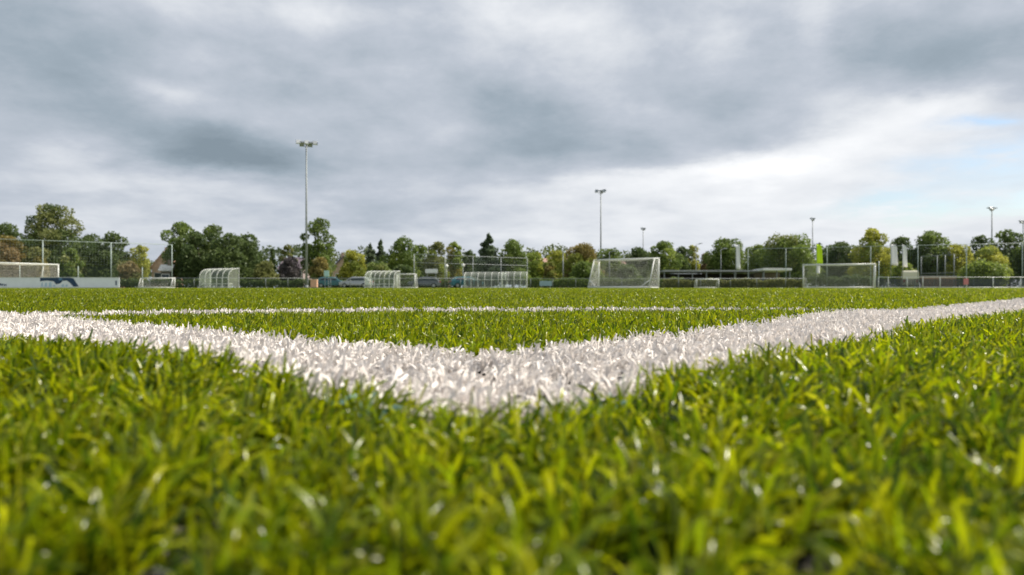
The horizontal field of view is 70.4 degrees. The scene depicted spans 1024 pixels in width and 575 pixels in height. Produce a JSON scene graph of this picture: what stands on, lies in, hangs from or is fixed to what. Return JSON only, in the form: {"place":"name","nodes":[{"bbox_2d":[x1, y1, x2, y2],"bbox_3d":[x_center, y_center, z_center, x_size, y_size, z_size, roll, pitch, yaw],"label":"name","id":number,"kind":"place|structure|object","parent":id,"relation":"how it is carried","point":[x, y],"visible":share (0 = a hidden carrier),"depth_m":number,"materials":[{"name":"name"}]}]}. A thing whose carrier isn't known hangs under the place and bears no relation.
{"place":"outdoors","nodes":[
{"label":"outdoors","id":0,"kind":"place"},
{"bbox_2d":[149,247,176,286],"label":"brick house","id":1,"kind":"structure","parent":0,"point":[156,264],"depth_m":127.81,"materials":[{"name":"brown brick"}]},
{"bbox_2d":[277,257,310,286],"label":"brick house","id":2,"kind":"structure","parent":0,"point":[302,275],"depth_m":150.53,"materials":[{"name":"white paint"}]},
{"bbox_2d":[331,253,354,286],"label":"brick house","id":3,"kind":"structure","parent":0,"point":[339,262],"depth_m":139.87,"materials":[{"name":"brown brick"}]},
{"bbox_2d":[0,0,1023,287],"label":"sky","id":4,"kind":"structure","parent":0,"point":[447,122],"materials":[{"name":"grey"}]},
{"label":"ground","id":5,"kind":"structure","parent":0,"visible":0},
{"bbox_2d":[0,222,22,252],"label":"broadleaf tree","id":6,"kind":"object","parent":5,"relation":"on","point":[7,230],"visible":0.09,"depth_m":117.42,"materials":[{"name":"green plant"}]},
{"bbox_2d":[0,235,28,276],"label":"shrub","id":7,"kind":"object","parent":5,"relation":"on","point":[6,254],"visible":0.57,"depth_m":104.24,"materials":[{"name":"brown plant"}]},
{"bbox_2d":[0,277,39,287],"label":"advert board","id":8,"kind":"object","parent":5,"relation":"on","point":[19,282],"visible":0.96,"depth_m":59.98,"materials":[{"name":"white paint"}]},
{"bbox_2d":[0,262,58,276],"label":"football goal","id":9,"kind":"object","parent":5,"relation":"on","point":[19,264],"visible":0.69,"depth_m":74.40,"materials":[{"name":"white paint"}]},
{"bbox_2d":[20,246,50,276],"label":"shrub","id":10,"kind":"object","parent":5,"relation":"on","point":[38,256],"visible":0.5,"depth_m":103.36,"materials":[{"name":"green plant"}]},
{"bbox_2d":[16,203,96,276],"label":"broadleaf tree","id":11,"kind":"object","parent":5,"relation":"on","point":[61,236],"visible":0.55,"depth_m":110.71,"materials":[{"name":"green plant"}]},
{"bbox_2d":[40,277,78,287],"bbox_3d":[-37.382,-0.401,60.161,3.224,0.908,0.412,0,0,0],"label":"advert board","id":12,"kind":"object","parent":5,"relation":"on","point":[59,282],"visible":0.97,"depth_m":59.97,"materials":[{"name":"white paint"}]},
{"bbox_2d":[59,248,85,276],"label":"shrub","id":13,"kind":"object","parent":5,"relation":"on","point":[72,253],"visible":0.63,"depth_m":101.50,"materials":[{"name":"green plant"}]},
{"bbox_2d":[0,239,171,287],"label":"fence","id":14,"kind":"object","parent":5,"relation":"on","point":[85,275],"visible":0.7,"depth_m":88.37,"materials":[{"name":"grey metal"}]},
{"bbox_2d":[77,233,104,276],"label":"broadleaf tree","id":15,"kind":"object","parent":5,"relation":"on","point":[90,262],"visible":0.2,"depth_m":120.64,"materials":[{"name":"green plant"}]},
{"bbox_2d":[79,277,119,287],"bbox_3d":[-34.094,-0.391,60.161,3.344,0.888,0.412,0,0,0],"label":"advert board","id":16,"kind":"object","parent":5,"relation":"on","point":[99,282],"visible":0.93,"depth_m":59.98,"materials":[{"name":"white paint"}]},
{"bbox_2d":[91,231,129,276],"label":"broadleaf tree","id":17,"kind":"object","parent":5,"relation":"on","point":[104,261],"visible":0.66,"depth_m":116.83,"materials":[{"name":"green plant"}]},
{"bbox_2d":[116,260,141,286],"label":"shrub","id":18,"kind":"object","parent":5,"relation":"on","point":[128,263],"visible":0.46,"depth_m":102.97,"materials":[{"name":"green plant"}]},
{"bbox_2d":[128,245,150,279],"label":"broadleaf tree","id":19,"kind":"object","parent":5,"relation":"on","point":[142,259],"visible":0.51,"depth_m":119.52,"materials":[{"name":"green plant"}]},
{"bbox_2d":[138,278,174,287],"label":"football goal","id":20,"kind":"object","parent":5,"relation":"on","point":[156,282],"visible":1,"depth_m":83.46,"materials":[{"name":"white paint"}]},
{"bbox_2d":[158,259,175,286],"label":"garden shed","id":21,"kind":"structure","parent":5,"relation":"on","point":[163,268],"depth_m":108.30,"materials":[{"name":"white paint"}]},
{"bbox_2d":[160,220,193,280],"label":"broadleaf tree","id":22,"kind":"object","parent":5,"relation":"on","point":[181,227],"visible":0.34,"depth_m":110.60,"materials":[{"name":"green plant"}]},
{"bbox_2d":[173,229,213,284],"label":"broadleaf tree","id":23,"kind":"object","parent":5,"relation":"on","point":[187,260],"visible":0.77,"depth_m":108.64,"materials":[{"name":"green plant"}]},
{"bbox_2d":[192,223,225,273],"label":"broadleaf tree","id":24,"kind":"object","parent":5,"relation":"on","point":[211,232],"visible":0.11,"depth_m":112.93,"materials":[{"name":"green plant"}]},
{"bbox_2d":[120,278,304,286],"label":"hedge","id":25,"kind":"object","parent":5,"relation":"on","point":[281,283],"visible":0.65,"depth_m":100.72,"materials":[{"name":"green plant"}]},
{"bbox_2d":[199,268,238,287],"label":"dugout","id":26,"kind":"object","parent":5,"relation":"on","point":[221,284],"visible":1,"depth_m":77.50,"materials":[{"name":"white paint"}]},
{"bbox_2d":[198,232,252,285],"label":"broadleaf tree","id":27,"kind":"object","parent":5,"relation":"on","point":[217,256],"visible":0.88,"depth_m":107.97,"materials":[{"name":"green plant"}]},
{"bbox_2d":[149,278,304,287],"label":"railing","id":28,"kind":"object","parent":5,"relation":"on","point":[256,283],"visible":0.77,"depth_m":91.54,"materials":[{"name":"metal"}]},
{"bbox_2d":[223,232,260,283],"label":"broadleaf tree","id":29,"kind":"object","parent":5,"relation":"on","point":[251,254],"visible":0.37,"depth_m":111.64,"materials":[{"name":"green plant"}]},
{"bbox_2d":[252,260,279,286],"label":"shrub","id":30,"kind":"object","parent":5,"relation":"on","point":[264,270],"visible":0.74,"depth_m":107.13,"materials":[{"name":"green plant"}]},
{"bbox_2d":[278,244,297,273],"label":"broadleaf tree","id":31,"kind":"object","parent":5,"relation":"on","point":[289,249],"visible":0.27,"depth_m":124.76,"materials":[{"name":"green plant"}]},
{"bbox_2d":[277,256,301,284],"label":"shrub","id":32,"kind":"object","parent":5,"relation":"on","point":[288,267],"visible":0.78,"depth_m":111.25,"materials":[{"name":"purple plant"}]},
{"bbox_2d":[296,140,317,287],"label":"floodlight mast","id":33,"kind":"object","parent":5,"relation":"on","point":[305,142],"visible":1,"depth_m":89.90,"materials":[{"name":"metal"}]},
{"bbox_2d":[300,217,336,276],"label":"broadleaf tree","id":34,"kind":"object","parent":5,"relation":"on","point":[321,249],"visible":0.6,"depth_m":114.22,"materials":[{"name":"green plant"}]},
{"bbox_2d":[308,256,331,286],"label":"shrub","id":35,"kind":"object","parent":5,"relation":"on","point":[317,269],"visible":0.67,"depth_m":105.23,"materials":[{"name":"green plant"}]},
{"bbox_2d":[318,277,341,286],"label":"parked car","id":36,"kind":"object","parent":5,"relation":"on","point":[322,282],"visible":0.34,"depth_m":98.13,"materials":[{"name":"teal paint"}]},
{"bbox_2d":[336,249,367,286],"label":"broadleaf tree","id":37,"kind":"object","parent":5,"relation":"on","point":[348,270],"visible":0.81,"depth_m":118.97,"materials":[{"name":"green plant"}]},
{"bbox_2d":[338,277,372,286],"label":"parked car","id":38,"kind":"object","parent":5,"relation":"on","point":[355,282],"visible":0.79,"depth_m":97.17,"materials":[{"name":"grey paint"}]},
{"bbox_2d":[359,243,377,286],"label":"conifer tree","id":39,"kind":"object","parent":5,"relation":"on","point":[370,253],"visible":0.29,"depth_m":124.58,"materials":[{"name":"green plant"}]},
{"bbox_2d":[364,261,392,286],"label":"shrub","id":40,"kind":"object","parent":5,"relation":"on","point":[380,267],"visible":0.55,"depth_m":104.73,"materials":[{"name":"green plant"}]},
{"bbox_2d":[308,279,451,286],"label":"hedge","id":41,"kind":"object","parent":5,"relation":"on","point":[388,283],"visible":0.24,"depth_m":100.72,"materials":[{"name":"green plant"}]},
{"bbox_2d":[375,239,386,262],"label":"conifer tree","id":42,"kind":"object","parent":5,"relation":"on","point":[380,252],"visible":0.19,"depth_m":127.59,"materials":[{"name":"green plant"}]},
{"bbox_2d":[308,278,476,287],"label":"railing","id":43,"kind":"object","parent":5,"relation":"on","point":[394,282],"visible":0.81,"depth_m":93.02,"materials":[{"name":"metal"}]},
{"bbox_2d":[378,235,421,277],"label":"broadleaf tree","id":44,"kind":"object","parent":5,"relation":"on","point":[402,255],"visible":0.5,"depth_m":114.64,"materials":[{"name":"green plant"}]},
{"bbox_2d":[386,264,416,286],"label":"shrub","id":45,"kind":"object","parent":5,"relation":"on","point":[406,270],"visible":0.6,"depth_m":104.27,"materials":[{"name":"green plant"}]},
{"bbox_2d":[396,273,417,287],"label":"football goal","id":46,"kind":"object","parent":5,"relation":"on","point":[415,276],"visible":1,"depth_m":89.57,"materials":[{"name":"white paint"}]},
{"bbox_2d":[413,244,427,277],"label":"broadleaf tree","id":47,"kind":"object","parent":5,"relation":"on","point":[421,248],"visible":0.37,"depth_m":123.27,"materials":[{"name":"green plant"}]},
{"bbox_2d":[407,277,437,286],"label":"parked car","id":48,"kind":"object","parent":5,"relation":"on","point":[433,282],"visible":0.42,"depth_m":97.66,"materials":[{"name":"grey paint"}]},
{"bbox_2d":[421,241,449,280],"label":"broadleaf tree","id":49,"kind":"object","parent":5,"relation":"on","point":[433,261],"visible":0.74,"depth_m":117.15,"materials":[{"name":"green plant"}]},
{"bbox_2d":[446,241,463,280],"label":"broadleaf tree","id":50,"kind":"object","parent":5,"relation":"on","point":[451,259],"visible":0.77,"depth_m":121.30,"materials":[{"name":"green plant"}]},
{"bbox_2d":[449,277,482,287],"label":"parked car","id":51,"kind":"object","parent":5,"relation":"on","point":[451,282],"visible":0.59,"depth_m":94.52,"materials":[{"name":"teal paint"}]},
{"bbox_2d":[462,249,476,286],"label":"broadleaf tree","id":52,"kind":"object","parent":5,"relation":"on","point":[469,254],"visible":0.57,"depth_m":125.48,"materials":[{"name":"green plant"}]},
{"bbox_2d":[414,254,527,287],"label":"backstop fence","id":53,"kind":"object","parent":5,"relation":"on","point":[440,263],"visible":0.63,"depth_m":99.75,"materials":[{"name":"metal"}]},
{"bbox_2d":[464,272,505,287],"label":"dugout","id":54,"kind":"object","parent":5,"relation":"on","point":[491,281],"visible":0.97,"depth_m":91.68,"materials":[{"name":"white paint"}]},
{"bbox_2d":[473,232,507,287],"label":"conifer tree","id":55,"kind":"object","parent":5,"relation":"on","point":[487,250],"visible":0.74,"depth_m":114.01,"materials":[{"name":"green plant"}]},
{"bbox_2d":[0,288,1023,315],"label":"artificial grass","id":56,"kind":"structure","parent":5,"relation":"on","point":[31,300],"depth_m":1.76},
{"bbox_2d":[0,305,1023,574],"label":"rubber infill ground","id":57,"kind":"structure","parent":5,"relation":"on","point":[804,563],"depth_m":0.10,"materials":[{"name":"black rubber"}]},
{"bbox_2d":[0,310,533,425],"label":"white line","id":58,"kind":"object","parent":57,"relation":"on","point":[436,370],"visible":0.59,"depth_m":0.29,"materials":[{"name":"white plastic"}]},
{"bbox_2d":[18,305,875,317],"bbox_3d":[-0.055,0.028,0.859,0.979,0.014,0.258,0,0,-4],"label":"white line","id":59,"kind":"object","parent":57,"relation":"on","point":[57,313],"visible":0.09,"depth_m":0.87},
{"bbox_2d":[327,392,626,424],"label":"blue fibres","id":60,"kind":"object","parent":57,"relation":"on","point":[394,407],"visible":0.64,"depth_m":0.17,"materials":[{"name":"plastic"}]},
{"bbox_2d":[498,238,530,287],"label":"broadleaf tree","id":61,"kind":"object","parent":5,"relation":"on","point":[513,249],"visible":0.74,"depth_m":114.96,"materials":[{"name":"green plant"}]},
{"bbox_2d":[501,272,527,287],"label":"dugout","id":62,"kind":"object","parent":5,"relation":"on","point":[503,282],"visible":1,"depth_m":89.61,"materials":[{"name":"white paint"}]},
{"bbox_2d":[524,251,546,286],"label":"broadleaf tree","id":63,"kind":"object","parent":5,"relation":"on","point":[536,269],"visible":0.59,"depth_m":126.44,"materials":[{"name":"green plant"}]},
{"bbox_2d":[541,261,556,286],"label":"shrub","id":64,"kind":"object","parent":5,"relation":"on","point":[549,272],"visible":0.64,"depth_m":105.40,"materials":[{"name":"green plant"}]},
{"bbox_2d":[82,243,1021,287],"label":"wood","id":65,"kind":"object","parent":5,"relation":"on","point":[296,248],"visible":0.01,"depth_m":170.89,"materials":[{"name":"green plant"}]},
{"bbox_2d":[546,250,569,286],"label":"broadleaf tree","id":66,"kind":"object","parent":5,"relation":"on","point":[555,256],"visible":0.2,"depth_m":128.86,"materials":[{"name":"green plant"}]},
{"bbox_2d":[556,242,606,277],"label":"broadleaf tree","id":67,"kind":"object","parent":5,"relation":"on","point":[583,252],"visible":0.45,"depth_m":112.84,"materials":[{"name":"green plant"}]},
{"bbox_2d":[568,260,604,286],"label":"shrub","id":68,"kind":"object","parent":5,"relation":"on","point":[581,269],"visible":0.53,"depth_m":102.90,"materials":[{"name":"green plant"}]},
{"bbox_2d":[595,189,606,248],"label":"floodlight mast","id":69,"kind":"object","parent":5,"relation":"on","point":[601,191],"visible":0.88,"depth_m":124.92,"materials":[{"name":"metal"}]},
{"bbox_2d":[528,276,682,287],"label":"hedge","id":70,"kind":"object","parent":5,"relation":"on","point":[585,282],"visible":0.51,"depth_m":98.73,"materials":[{"name":"green plant"}]},
{"bbox_2d":[595,247,622,284],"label":"broadleaf tree","id":71,"kind":"object","parent":5,"relation":"on","point":[614,254],"visible":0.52,"depth_m":120.90,"materials":[{"name":"green plant"}]},
{"bbox_2d":[587,258,659,287],"bbox_3d":[7.529,-0.977,49.397,4.700,2.053,1.608,0,0,37],"label":"football goal","id":72,"kind":"object","parent":5,"relation":"on","point":[615,286],"visible":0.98,"depth_m":49.05,"materials":[{"name":"white paint"}]},
{"bbox_2d":[615,263,641,285],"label":"shrub","id":73,"kind":"object","parent":5,"relation":"on","point":[628,268],"visible":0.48,"depth_m":104.06,"materials":[{"name":"green plant"}]},
{"bbox_2d":[624,247,651,285],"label":"broadleaf tree","id":74,"kind":"object","parent":5,"relation":"on","point":[639,252],"visible":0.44,"depth_m":118.92,"materials":[{"name":"green plant"}]},
{"bbox_2d":[646,240,684,279],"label":"broadleaf tree","id":75,"kind":"object","parent":5,"relation":"on","point":[665,249],"visible":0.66,"depth_m":114.01,"materials":[{"name":"green plant"}]},
{"bbox_2d":[530,278,805,287],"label":"railing","id":76,"kind":"object","parent":5,"relation":"on","point":[620,281],"visible":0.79,"depth_m":94.02,"materials":[{"name":"metal"}]},
{"bbox_2d":[675,245,692,269],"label":"broadleaf tree","id":77,"kind":"object","parent":5,"relation":"on","point":[683,250],"visible":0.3,"depth_m":118.39,"materials":[{"name":"green plant"}]},
{"bbox_2d":[687,245,700,269],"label":"broadleaf tree","id":78,"kind":"object","parent":5,"relation":"on","point":[693,256],"visible":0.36,"depth_m":125.39,"materials":[{"name":"green plant"}]},
{"bbox_2d":[657,270,764,286],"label":"open shelter","id":79,"kind":"object","parent":5,"relation":"on","point":[706,275],"visible":0.53,"depth_m":107.94,"materials":[{"name":"metal"}]},
{"bbox_2d":[701,238,744,273],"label":"broadleaf tree","id":80,"kind":"object","parent":5,"relation":"on","point":[723,259],"visible":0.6,"depth_m":112.98,"materials":[{"name":"green plant"}]},
{"bbox_2d":[662,277,804,286],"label":"hedge","id":81,"kind":"object","parent":5,"relation":"on","point":[769,283],"visible":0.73,"depth_m":95.75,"materials":[{"name":"green plant"}]},
{"bbox_2d":[736,245,739,269],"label":"banner flag","id":82,"kind":"object","parent":5,"relation":"on","point":[737,257],"visible":0.95,"depth_m":99.00,"materials":[{"name":"fabric"}]},
{"bbox_2d":[458,297,1023,430],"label":"white line","id":83,"kind":"object","parent":5,"relation":"on","point":[528,371],"visible":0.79,"depth_m":0.31,"materials":[{"name":"white plastic"}]},
{"bbox_2d":[742,244,762,273],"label":"broadleaf tree","id":84,"kind":"object","parent":5,"relation":"on","point":[749,260],"visible":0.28,"depth_m":119.40,"materials":[{"name":"green plant"}]},
{"bbox_2d":[754,268,791,286],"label":"open shelter","id":85,"kind":"object","parent":5,"relation":"on","point":[769,275],"visible":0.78,"depth_m":103.94,"materials":[{"name":"grey metal"}]},
{"bbox_2d":[753,231,824,286],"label":"broadleaf tree","id":86,"kind":"object","parent":5,"relation":"on","point":[797,250],"visible":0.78,"depth_m":111.07,"materials":[{"name":"green plant"}]},
{"bbox_2d":[816,243,822,286],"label":"banner flag","id":87,"kind":"object","parent":5,"relation":"on","point":[819,257],"visible":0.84,"depth_m":97.99,"materials":[{"name":"fabric"}]},
{"bbox_2d":[819,241,858,286],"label":"broadleaf tree","id":88,"kind":"object","parent":5,"relation":"on","point":[843,248],"visible":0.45,"depth_m":118.97,"materials":[{"name":"green plant"}]},
{"bbox_2d":[803,263,875,287],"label":"football goal","id":89,"kind":"object","parent":5,"relation":"on","point":[862,272],"visible":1,"depth_m":76.46,"materials":[{"name":"white paint"}]},
{"bbox_2d":[809,274,884,287],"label":"hedge","id":90,"kind":"object","parent":5,"relation":"on","point":[841,280],"visible":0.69,"depth_m":98.73,"materials":[{"name":"green plant"}]},
{"bbox_2d":[845,228,897,284],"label":"broadleaf tree","id":91,"kind":"object","parent":5,"relation":"on","point":[863,253],"visible":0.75,"depth_m":110.73,"materials":[{"name":"green plant"}]},
{"bbox_2d":[751,243,1023,287],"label":"fence","id":92,"kind":"object","parent":5,"relation":"on","point":[1022,263],"visible":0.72,"depth_m":94.12,"materials":[{"name":"grey metal"}]},
{"bbox_2d":[890,244,897,287],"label":"banner flag","id":93,"kind":"object","parent":5,"relation":"on","point":[894,258],"visible":0.99,"depth_m":98.00,"materials":[{"name":"fabric"}]},
{"bbox_2d":[888,236,916,287],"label":"broadleaf tree","id":94,"kind":"object","parent":5,"relation":"on","point":[898,242],"visible":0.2,"depth_m":119.15,"materials":[{"name":"green plant"}]},
{"bbox_2d":[891,262,914,287],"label":"shrub","id":95,"kind":"object","parent":5,"relation":"on","point":[897,273],"visible":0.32,"depth_m":103.99,"materials":[{"name":"green plant"}]},
{"bbox_2d":[902,244,906,270],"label":"banner flag","id":96,"kind":"object","parent":5,"relation":"on","point":[904,256],"visible":0.85,"depth_m":96.99,"materials":[{"name":"fabric"}]},
{"bbox_2d":[900,270,918,287],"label":"parked van","id":97,"kind":"object","parent":5,"relation":"on","point":[912,274],"visible":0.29,"depth_m":95.07,"materials":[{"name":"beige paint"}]},
{"bbox_2d":[908,230,951,280],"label":"broadleaf tree","id":98,"kind":"object","parent":5,"relation":"on","point":[931,240],"visible":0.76,"depth_m":114.81,"materials":[{"name":"green plant"}]},
{"bbox_2d":[921,254,954,275],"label":"ball court cage","id":99,"kind":"object","parent":5,"relation":"on","point":[939,274],"visible":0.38,"depth_m":106.13,"materials":[{"name":"metal"}]},
{"bbox_2d":[920,276,956,287],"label":"brick wall","id":100,"kind":"structure","parent":5,"relation":"on","point":[943,277],"depth_m":99.85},
{"bbox_2d":[876,279,1023,287],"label":"slatted fence","id":101,"kind":"object","parent":5,"relation":"on","point":[953,282],"visible":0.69,"depth_m":86.98,"materials":[{"name":"grey metal"}]},
{"bbox_2d":[935,243,973,287],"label":"broadleaf tree","id":102,"kind":"object","parent":5,"relation":"on","point":[954,248],"visible":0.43,"depth_m":111.92,"materials":[{"name":"green plant"}]},
{"bbox_2d":[968,234,995,287],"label":"broadleaf tree","id":103,"kind":"object","parent":5,"relation":"on","point":[980,242],"visible":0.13,"depth_m":124.72,"materials":[{"name":"green plant"}]},
{"bbox_2d":[957,258,1010,287],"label":"shrub","id":104,"kind":"object","parent":5,"relation":"on","point":[1000,271],"visible":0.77,"depth_m":99.50,"materials":[{"name":"green plant"}]},
{"bbox_2d":[967,245,1013,287],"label":"broadleaf tree","id":105,"kind":"object","parent":5,"relation":"on","point":[984,252],"visible":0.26,"depth_m":106.95,"materials":[{"name":"green plant"}]},
{"bbox_2d":[988,229,1023,287],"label":"broadleaf tree","id":106,"kind":"object","parent":5,"relation":"on","point":[1008,238],"visible":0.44,"depth_m":117.19,"materials":[{"name":"green plant"}]},
{"bbox_2d":[1015,247,1023,280],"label":"broadleaf tree","id":107,"kind":"object","parent":5,"relation":"on","point":[1020,268],"visible":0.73,"depth_m":114.90,"materials":[{"name":"green plant"}]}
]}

